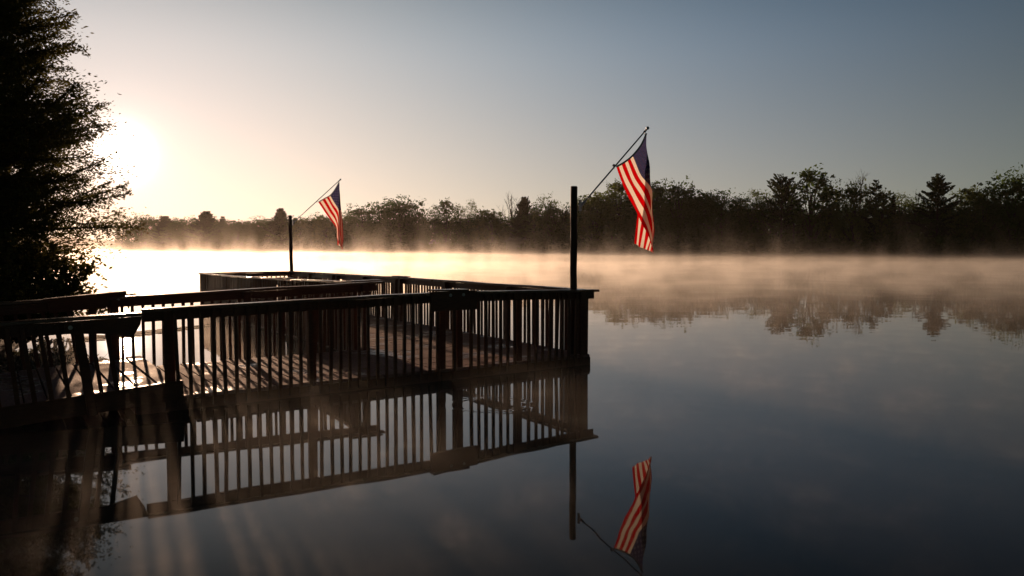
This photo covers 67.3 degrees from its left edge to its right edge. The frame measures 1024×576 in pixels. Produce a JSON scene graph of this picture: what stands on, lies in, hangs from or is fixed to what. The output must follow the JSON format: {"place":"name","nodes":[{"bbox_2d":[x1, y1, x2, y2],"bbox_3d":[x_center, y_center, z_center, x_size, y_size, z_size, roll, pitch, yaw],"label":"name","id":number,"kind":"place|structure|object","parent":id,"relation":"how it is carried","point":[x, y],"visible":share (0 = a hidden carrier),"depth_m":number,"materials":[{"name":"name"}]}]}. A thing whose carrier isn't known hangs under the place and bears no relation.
{"place":"outdoors","nodes":[
{"label":"outdoors","id":0,"kind":"place"},
{"bbox_2d":[0,339,30,355],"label":"bank","id":1,"kind":"structure","parent":0,"point":[3,351],"depth_m":13.52,"materials":[{"name":"soil"}]},
{"bbox_2d":[0,230,61,300],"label":"bush","id":2,"kind":"object","parent":1,"relation":"on","point":[23,261],"visible":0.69,"depth_m":14.43,"materials":[{"name":"green plant"}]},
{"bbox_2d":[0,199,61,285],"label":"bush","id":3,"kind":"object","parent":1,"relation":"on","point":[52,223],"visible":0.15,"depth_m":16.16,"materials":[{"name":"green plant"}]},
{"bbox_2d":[2,281,63,343],"bbox_3d":[-8.719,0.442,13.445,1.524,1.142,1.644,2,4,31],"label":"bush","id":4,"kind":"object","parent":1,"relation":"on","point":[29,292],"visible":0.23,"depth_m":13.32,"materials":[{"name":"green plant"}]},
{"bbox_2d":[3,242,136,322],"bbox_3d":[-9.165,-0.023,15.627,3.380,1.820,2.492,0,3,0],"label":"bush","id":5,"kind":"object","parent":1,"relation":"on","point":[73,286],"visible":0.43,"depth_m":15.71,"materials":[{"name":"green plant"}]},
{"bbox_2d":[0,0,152,277],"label":"conifer tree","id":6,"kind":"object","parent":1,"relation":"on","point":[32,134],"visible":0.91,"depth_m":16.91,"materials":[{"name":"green plant"}]},
{"bbox_2d":[0,250,1023,575],"bbox_3d":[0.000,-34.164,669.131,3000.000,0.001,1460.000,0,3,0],"label":"water","id":7,"kind":"structure","parent":0,"point":[718,414],"depth_m":6.93,"materials":[{"name":"blue liquid"}]},
{"bbox_2d":[0,290,183,428],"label":"gangway","id":8,"kind":"object","parent":7,"relation":"on","point":[81,387],"visible":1,"depth_m":8.05,"materials":[{"name":"brown wood"}]},
{"bbox_2d":[62,324,209,340],"bbox_3d":[-7.567,0.908,16.143,1.000,0.037,3.421,2,4,31],"label":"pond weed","id":9,"kind":"object","parent":7,"relation":"on","point":[102,337],"visible":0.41,"depth_m":15.93,"materials":[{"name":"plant"}]},
{"bbox_2d":[198,271,338,318],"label":"railing","id":10,"kind":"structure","parent":7,"relation":"on","point":[215,281],"depth_m":21.28,"materials":[{"name":"brown wood"}]},
{"bbox_2d":[288,215,292,277],"bbox_3d":[-6.669,-0.420,23.266,0.145,3.543,0.112,0,3,0],"label":"flag post","id":11,"kind":"object","parent":10,"relation":"attached to","point":[290,242],"visible":0.66,"depth_m":23.18,"materials":[{"name":"brown wood"}]},
{"bbox_2d":[292,179,340,224],"bbox_3d":[-5.977,-2.655,23.610,1.561,1.472,0.054,-2,4,-34],"label":"flagpole","id":12,"kind":"object","parent":11,"relation":"attached to","point":[313,204],"visible":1,"depth_m":23.53,"materials":[{"name":"metal"}]},
{"bbox_2d":[318,182,342,248],"bbox_3d":[-5.642,-2.242,23.913,0.825,2.112,0.128,-2,4,-35],"label":"flag","id":13,"kind":"object","parent":12,"relation":"hanging from","point":[330,204],"visible":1,"depth_m":23.95,"materials":[{"name":"fabric"}]},
{"bbox_2d":[107,279,455,414],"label":"dock walkway","id":14,"kind":"structure","parent":7,"relation":"on","point":[348,365],"depth_m":9.66,"materials":[{"name":"brown wood"}]},
{"bbox_2d":[234,273,398,334],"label":"railing","id":15,"kind":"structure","parent":7,"relation":"on","point":[244,282],"depth_m":17.65,"materials":[{"name":"brown wood"}]},
{"bbox_2d":[276,276,598,380],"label":"dock platform","id":16,"kind":"structure","parent":7,"relation":"on","point":[463,301],"depth_m":11.56,"materials":[{"name":"brown wood"}]},
{"bbox_2d":[570,186,577,354],"bbox_3d":[0.936,0.216,11.711,0.111,3.513,0.112,0,3,0],"label":"flag post","id":17,"kind":"object","parent":16,"relation":"attached to","point":[573,241],"visible":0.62,"depth_m":11.63,"materials":[{"name":"brown wood"}]},
{"bbox_2d":[579,126,648,210],"bbox_3d":[1.622,-1.891,12.065,1.428,1.396,0.054,-2,4,-34],"label":"flagpole","id":18,"kind":"object","parent":17,"relation":"attached to","point":[591,193],"visible":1,"depth_m":12.00,"materials":[{"name":"metal"}]},
{"bbox_2d":[616,133,653,252],"bbox_3d":[1.964,-1.523,12.387,0.877,1.950,0.162,-2,4,-34],"label":"flag","id":19,"kind":"object","parent":18,"relation":"hanging from","point":[633,169],"visible":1,"depth_m":12.40,"materials":[{"name":"fabric"}]},
{"bbox_2d":[3,0,1023,240],"label":"sky","id":20,"kind":"structure","parent":0,"point":[234,110],"materials":[{"name":"blue"}]},
{"bbox_2d":[21,241,1023,256],"bbox_3d":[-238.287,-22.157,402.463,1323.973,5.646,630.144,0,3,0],"label":"shore","id":21,"kind":"structure","parent":0,"point":[104,246],"depth_m":176.79,"materials":[{"name":"soil"}]},
{"bbox_2d":[99,209,136,243],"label":"broadleaf tree","id":22,"kind":"object","parent":21,"relation":"on","point":[122,231],"visible":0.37,"depth_m":416.76,"materials":[{"name":"green plant"}]},
{"bbox_2d":[127,213,151,248],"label":"broadleaf tree","id":23,"kind":"object","parent":21,"relation":"on","point":[137,226],"visible":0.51,"depth_m":403.81,"materials":[{"name":"green plant"}]},
{"bbox_2d":[137,214,160,244],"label":"broadleaf tree","id":24,"kind":"object","parent":21,"relation":"on","point":[150,221],"visible":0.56,"depth_m":401.34,"materials":[{"name":"green plant"}]},
{"bbox_2d":[149,216,174,244],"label":"pine tree","id":25,"kind":"object","parent":21,"relation":"on","point":[163,221],"visible":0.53,"depth_m":393.00,"materials":[{"name":"green plant"}]},
{"bbox_2d":[163,216,196,245],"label":"broadleaf tree","id":26,"kind":"object","parent":21,"relation":"on","point":[178,222],"visible":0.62,"depth_m":381.34,"materials":[{"name":"green plant"}]},
{"bbox_2d":[182,211,217,245],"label":"pine tree","id":27,"kind":"object","parent":21,"relation":"on","point":[205,218],"visible":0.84,"depth_m":371.85,"materials":[{"name":"green plant"}]},
{"bbox_2d":[197,219,233,246],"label":"woodland tree","id":28,"kind":"object","parent":21,"relation":"on","point":[216,230],"visible":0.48,"depth_m":368.63,"materials":[{"name":"green plant"}]},
{"bbox_2d":[211,222,254,246],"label":"broadleaf tree","id":29,"kind":"object","parent":21,"relation":"on","point":[237,230],"visible":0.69,"depth_m":358.22,"materials":[{"name":"green plant"}]},
{"bbox_2d":[233,216,272,246],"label":"woodland tree","id":30,"kind":"object","parent":21,"relation":"on","point":[259,221],"visible":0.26,"depth_m":357.89,"materials":[{"name":"green plant"}]},
{"bbox_2d":[239,225,272,247],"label":"broadleaf tree","id":31,"kind":"object","parent":21,"relation":"on","point":[256,233],"visible":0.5,"depth_m":348.98,"materials":[{"name":"green plant"}]},
{"bbox_2d":[250,217,296,246],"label":"woodland tree","id":32,"kind":"object","parent":21,"relation":"on","point":[265,226],"visible":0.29,"depth_m":345.86,"materials":[{"name":"green plant"}]},
{"bbox_2d":[264,208,292,243],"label":"pine tree","id":33,"kind":"object","parent":21,"relation":"on","point":[280,216],"visible":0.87,"depth_m":342.80,"materials":[{"name":"green plant"}]},
{"bbox_2d":[284,217,310,246],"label":"broadleaf tree","id":34,"kind":"object","parent":21,"relation":"on","point":[295,237],"visible":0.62,"depth_m":335.16,"materials":[{"name":"green plant"}]},
{"bbox_2d":[294,214,331,246],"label":"woodland tree","id":35,"kind":"object","parent":21,"relation":"on","point":[302,229],"visible":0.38,"depth_m":333.00,"materials":[{"name":"green plant"}]},
{"bbox_2d":[306,216,333,245],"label":"broadleaf tree","id":36,"kind":"object","parent":21,"relation":"on","point":[322,224],"visible":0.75,"depth_m":326.12,"materials":[{"name":"green plant"}]},
{"bbox_2d":[328,210,368,245],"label":"broadleaf tree","id":37,"kind":"object","parent":21,"relation":"on","point":[344,218],"visible":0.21,"depth_m":318.10,"materials":[{"name":"green plant"}]},
{"bbox_2d":[329,202,377,246],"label":"broadleaf tree","id":38,"kind":"object","parent":21,"relation":"on","point":[357,213],"visible":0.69,"depth_m":309.86,"materials":[{"name":"green plant"}]},
{"bbox_2d":[352,196,415,247],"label":"broadleaf tree","id":39,"kind":"object","parent":21,"relation":"on","point":[371,222],"visible":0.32,"depth_m":301.71,"materials":[{"name":"green plant"}]},
{"bbox_2d":[355,194,428,247],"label":"broadleaf tree","id":40,"kind":"object","parent":21,"relation":"on","point":[403,208],"visible":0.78,"depth_m":289.44,"materials":[{"name":"green plant"}]},
{"bbox_2d":[397,209,433,243],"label":"broadleaf tree","id":41,"kind":"object","parent":21,"relation":"on","point":[414,224],"visible":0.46,"depth_m":289.23,"materials":[{"name":"green plant"}]},
{"bbox_2d":[409,215,447,247],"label":"woodland tree","id":42,"kind":"object","parent":21,"relation":"on","point":[429,238],"visible":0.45,"depth_m":282.93,"materials":[{"name":"green plant"}]},
{"bbox_2d":[416,205,448,238],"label":"broadleaf tree","id":43,"kind":"object","parent":21,"relation":"on","point":[431,211],"visible":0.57,"depth_m":283.89,"materials":[{"name":"green plant"}]},
{"bbox_2d":[432,198,461,242],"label":"broadleaf tree","id":44,"kind":"object","parent":21,"relation":"on","point":[446,203],"visible":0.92,"depth_m":275.61,"materials":[{"name":"green plant"}]},
{"bbox_2d":[428,216,466,244],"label":"woodland tree","id":45,"kind":"object","parent":21,"relation":"on","point":[452,239],"visible":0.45,"depth_m":276.00,"materials":[{"name":"green plant"}]},
{"bbox_2d":[455,199,482,236],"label":"broadleaf tree","id":46,"kind":"object","parent":21,"relation":"on","point":[471,206],"visible":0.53,"depth_m":272.97,"materials":[{"name":"green plant"}]},
{"bbox_2d":[454,209,499,246],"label":"broadleaf tree","id":47,"kind":"object","parent":21,"relation":"on","point":[468,230],"visible":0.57,"depth_m":262.61,"materials":[{"name":"green plant"}]},
{"bbox_2d":[468,209,507,246],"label":"broadleaf tree","id":48,"kind":"object","parent":21,"relation":"on","point":[489,219],"visible":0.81,"depth_m":259.86,"materials":[{"name":"green plant"}]},
{"bbox_2d":[497,213,514,242],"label":"woodland tree","id":49,"kind":"object","parent":21,"relation":"on","point":[507,229],"visible":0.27,"depth_m":256.38,"materials":[{"name":"green plant"}]},
{"bbox_2d":[505,236,528,251],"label":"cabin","id":50,"kind":"object","parent":21,"relation":"on","point":[511,243],"visible":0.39,"depth_m":246.82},
{"bbox_2d":[508,196,537,241],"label":"pine tree","id":51,"kind":"object","parent":21,"relation":"on","point":[523,204],"visible":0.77,"depth_m":248.13,"materials":[{"name":"green plant"}]},
{"bbox_2d":[514,204,544,243],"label":"broadleaf tree","id":52,"kind":"object","parent":21,"relation":"on","point":[530,235],"visible":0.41,"depth_m":245.81,"materials":[{"name":"green plant"}]},
{"bbox_2d":[529,191,567,238],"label":"broadleaf tree","id":53,"kind":"object","parent":21,"relation":"on","point":[541,206],"visible":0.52,"depth_m":240.81,"materials":[{"name":"green plant"}]},
{"bbox_2d":[529,201,568,246],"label":"broadleaf tree","id":54,"kind":"object","parent":21,"relation":"on","point":[549,211],"visible":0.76,"depth_m":234.67,"materials":[{"name":"green plant"}]},
{"bbox_2d":[557,236,581,252],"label":"shrub","id":55,"kind":"object","parent":21,"relation":"on","point":[564,247],"visible":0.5,"depth_m":225.46,"materials":[{"name":"green plant"}]},
{"bbox_2d":[554,193,616,242],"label":"woodland tree","id":56,"kind":"object","parent":21,"relation":"on","point":[584,208],"visible":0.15,"depth_m":223.98,"materials":[{"name":"green plant"}]},
{"bbox_2d":[567,191,611,240],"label":"broadleaf tree","id":57,"kind":"object","parent":21,"relation":"on","point":[592,216],"visible":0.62,"depth_m":218.48,"materials":[{"name":"green plant"}]},
{"bbox_2d":[578,237,600,252],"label":"shrub","id":58,"kind":"object","parent":21,"relation":"on","point":[586,246],"visible":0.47,"depth_m":219.20,"materials":[{"name":"green plant"}]},
{"bbox_2d":[578,192,623,242],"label":"woodland tree","id":59,"kind":"object","parent":21,"relation":"on","point":[605,236],"visible":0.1,"depth_m":220.43,"materials":[{"name":"green plant"}]},
{"bbox_2d":[587,238,617,252],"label":"shrub","id":60,"kind":"object","parent":21,"relation":"on","point":[597,247],"visible":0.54,"depth_m":214.36,"materials":[{"name":"green plant"}]},
{"bbox_2d":[591,178,632,240],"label":"broadleaf tree","id":61,"kind":"object","parent":21,"relation":"on","point":[620,189],"visible":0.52,"depth_m":211.83,"materials":[{"name":"green plant"}]},
{"bbox_2d":[593,200,635,245],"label":"woodland tree","id":62,"kind":"object","parent":21,"relation":"on","point":[619,236],"visible":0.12,"depth_m":213.63,"materials":[{"name":"green plant"}]},
{"bbox_2d":[602,238,630,252],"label":"shrub","id":63,"kind":"object","parent":21,"relation":"on","point":[616,248],"visible":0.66,"depth_m":208.85,"materials":[{"name":"green plant"}]},
{"bbox_2d":[601,198,659,244],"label":"woodland tree","id":64,"kind":"object","parent":21,"relation":"on","point":[621,228],"visible":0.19,"depth_m":206.03,"materials":[{"name":"green plant"}]},
{"bbox_2d":[616,184,662,244],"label":"broadleaf tree","id":65,"kind":"object","parent":21,"relation":"on","point":[632,225],"visible":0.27,"depth_m":206.02,"materials":[{"name":"green plant"}]},
{"bbox_2d":[634,236,668,253],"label":"shrub","id":66,"kind":"object","parent":21,"relation":"on","point":[656,249],"visible":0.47,"depth_m":197.53,"materials":[{"name":"green plant"}]},
{"bbox_2d":[633,181,674,238],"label":"broadleaf tree","id":67,"kind":"object","parent":21,"relation":"on","point":[655,189],"visible":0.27,"depth_m":200.79,"materials":[{"name":"green plant"}]},
{"bbox_2d":[634,188,713,249],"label":"woodland tree","id":68,"kind":"object","parent":21,"relation":"on","point":[668,237],"visible":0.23,"depth_m":195.40,"materials":[{"name":"green plant"}]},
{"bbox_2d":[652,173,705,244],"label":"broadleaf tree","id":69,"kind":"object","parent":21,"relation":"on","point":[675,190],"visible":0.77,"depth_m":192.94,"materials":[{"name":"green plant"}]},
{"bbox_2d":[670,236,697,253],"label":"shrub","id":70,"kind":"object","parent":21,"relation":"on","point":[683,246],"visible":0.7,"depth_m":189.30,"materials":[{"name":"green plant"}]},
{"bbox_2d":[654,195,723,242],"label":"woodland tree","id":71,"kind":"object","parent":21,"relation":"on","point":[684,208],"visible":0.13,"depth_m":193.73,"materials":[{"name":"green plant"}]},
{"bbox_2d":[669,189,722,246],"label":"broadleaf tree","id":72,"kind":"object","parent":21,"relation":"on","point":[704,200],"visible":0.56,"depth_m":189.19,"materials":[{"name":"green plant"}]},
{"bbox_2d":[693,236,720,253],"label":"shrub","id":73,"kind":"object","parent":21,"relation":"on","point":[708,247],"visible":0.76,"depth_m":184.74,"materials":[{"name":"green plant"}]},
{"bbox_2d":[684,193,731,241],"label":"woodland tree","id":74,"kind":"object","parent":21,"relation":"on","point":[695,213],"visible":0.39,"depth_m":188.71,"materials":[{"name":"green plant"}]},
{"bbox_2d":[692,188,747,244],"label":"broadleaf tree","id":75,"kind":"object","parent":21,"relation":"on","point":[718,208],"visible":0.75,"depth_m":184.62,"materials":[{"name":"green plant"}]},
{"bbox_2d":[712,234,750,253],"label":"shrub","id":76,"kind":"object","parent":21,"relation":"on","point":[730,242],"visible":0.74,"depth_m":180.20,"materials":[{"name":"green plant"}]},
{"bbox_2d":[719,192,755,240],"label":"broadleaf tree","id":77,"kind":"object","parent":21,"relation":"on","point":[739,209],"visible":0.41,"depth_m":183.53,"materials":[{"name":"green plant"}]},
{"bbox_2d":[721,188,775,243],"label":"broadleaf tree","id":78,"kind":"object","parent":21,"relation":"on","point":[752,193],"visible":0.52,"depth_m":180.51,"materials":[{"name":"green plant"}]},
{"bbox_2d":[735,236,765,253],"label":"shrub","id":79,"kind":"object","parent":21,"relation":"on","point":[754,249],"visible":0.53,"depth_m":176.26,"materials":[{"name":"green plant"}]},
{"bbox_2d":[745,189,776,239],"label":"broadleaf tree","id":80,"kind":"object","parent":21,"relation":"on","point":[764,200],"visible":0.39,"depth_m":179.70,"materials":[{"name":"green plant"}]},
{"bbox_2d":[722,198,804,248],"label":"woodland tree","id":81,"kind":"object","parent":21,"relation":"on","point":[754,231],"visible":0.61,"depth_m":177.08,"materials":[{"name":"green plant"}]},
{"bbox_2d":[753,232,788,254],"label":"shrub","id":82,"kind":"object","parent":21,"relation":"on","point":[772,247],"visible":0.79,"depth_m":170.25,"materials":[{"name":"green plant"}]},
{"bbox_2d":[761,173,807,241],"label":"broadleaf tree","id":83,"kind":"object","parent":21,"relation":"on","point":[781,199],"visible":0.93,"depth_m":173.50,"materials":[{"name":"green plant"}]},
{"bbox_2d":[783,194,804,242],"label":"spruce tree","id":84,"kind":"object","parent":21,"relation":"on","point":[794,226],"visible":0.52,"depth_m":174.29,"materials":[{"name":"green plant"}]},
{"bbox_2d":[783,236,819,254],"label":"shrub","id":85,"kind":"object","parent":21,"relation":"on","point":[801,247],"visible":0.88,"depth_m":166.29,"materials":[{"name":"green plant"}]},
{"bbox_2d":[785,163,842,240],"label":"broadleaf tree","id":86,"kind":"object","parent":21,"relation":"on","point":[809,180],"visible":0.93,"depth_m":167.74,"materials":[{"name":"green plant"}]},
{"bbox_2d":[813,185,848,241],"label":"broadleaf tree","id":87,"kind":"object","parent":21,"relation":"on","point":[830,223],"visible":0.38,"depth_m":167.35,"materials":[{"name":"green plant"}]},
{"bbox_2d":[813,236,853,252],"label":"shrub","id":88,"kind":"object","parent":21,"relation":"on","point":[832,246],"visible":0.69,"depth_m":162.62,"materials":[{"name":"green plant"}]},
{"bbox_2d":[820,178,877,245],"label":"broadleaf tree","id":89,"kind":"object","parent":21,"relation":"on","point":[853,198],"visible":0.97,"depth_m":160.95,"materials":[{"name":"green plant"}]},
{"bbox_2d":[843,242,870,253],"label":"shrub","id":90,"kind":"object","parent":21,"relation":"on","point":[856,249],"visible":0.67,"depth_m":158.42,"materials":[{"name":"green plant"}]},
{"bbox_2d":[859,180,888,244],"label":"spruce tree","id":91,"kind":"object","parent":21,"relation":"on","point":[874,191],"visible":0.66,"depth_m":160.38,"materials":[{"name":"green plant"}]},
{"bbox_2d":[858,234,893,252],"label":"shrub","id":92,"kind":"object","parent":21,"relation":"on","point":[878,250],"visible":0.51,"depth_m":156.50,"materials":[{"name":"green plant"}]},
{"bbox_2d":[862,187,903,240],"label":"broadleaf tree","id":93,"kind":"object","parent":21,"relation":"on","point":[880,214],"visible":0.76,"depth_m":158.13,"materials":[{"name":"green plant"}]},
{"bbox_2d":[875,230,916,255],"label":"shrub","id":94,"kind":"object","parent":21,"relation":"on","point":[896,249],"visible":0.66,"depth_m":152.13,"materials":[{"name":"green plant"}]},
{"bbox_2d":[886,192,923,232],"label":"broadleaf tree","id":95,"kind":"object","parent":21,"relation":"on","point":[904,204],"visible":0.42,"depth_m":158.49,"materials":[{"name":"green plant"}]},
{"bbox_2d":[886,195,934,239],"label":"woodland tree","id":96,"kind":"object","parent":21,"relation":"on","point":[921,203],"visible":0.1,"depth_m":160.73,"materials":[{"name":"green plant"}]},
{"bbox_2d":[896,228,946,254],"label":"shrub","id":97,"kind":"object","parent":21,"relation":"on","point":[912,240],"visible":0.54,"depth_m":149.34,"materials":[{"name":"green plant"}]},
{"bbox_2d":[906,173,965,239],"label":"pine tree","id":98,"kind":"object","parent":21,"relation":"on","point":[938,186],"visible":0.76,"depth_m":150.83,"materials":[{"name":"green plant"}]},
{"bbox_2d":[916,235,955,255],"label":"shrub","id":99,"kind":"object","parent":21,"relation":"on","point":[934,249],"visible":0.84,"depth_m":146.21,"materials":[{"name":"green plant"}]},
{"bbox_2d":[938,234,985,255],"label":"shrub","id":100,"kind":"object","parent":21,"relation":"on","point":[960,248],"visible":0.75,"depth_m":143.83,"materials":[{"name":"green plant"}]},
{"bbox_2d":[931,184,1001,242],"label":"broadleaf tree","id":101,"kind":"object","parent":21,"relation":"on","point":[971,192],"visible":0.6,"depth_m":148.42,"materials":[{"name":"green plant"}]},
{"bbox_2d":[953,187,1015,245],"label":"broadleaf tree","id":102,"kind":"object","parent":21,"relation":"on","point":[978,232],"visible":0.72,"depth_m":145.29,"materials":[{"name":"green plant"}]},
{"bbox_2d":[976,162,1023,249],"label":"broadleaf tree","id":103,"kind":"object","parent":21,"relation":"on","point":[1005,192],"visible":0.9,"depth_m":141.60,"materials":[{"name":"green plant"}]},
{"bbox_2d":[984,239,1022,253],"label":"shrub","id":104,"kind":"object","parent":21,"relation":"on","point":[1004,249],"visible":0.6,"depth_m":140.71,"materials":[{"name":"green plant"}]},
{"bbox_2d":[993,173,1023,238],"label":"broadleaf tree","id":105,"kind":"object","parent":21,"relation":"on","point":[1010,216],"visible":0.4,"depth_m":142.38,"materials":[{"name":"green plant"}]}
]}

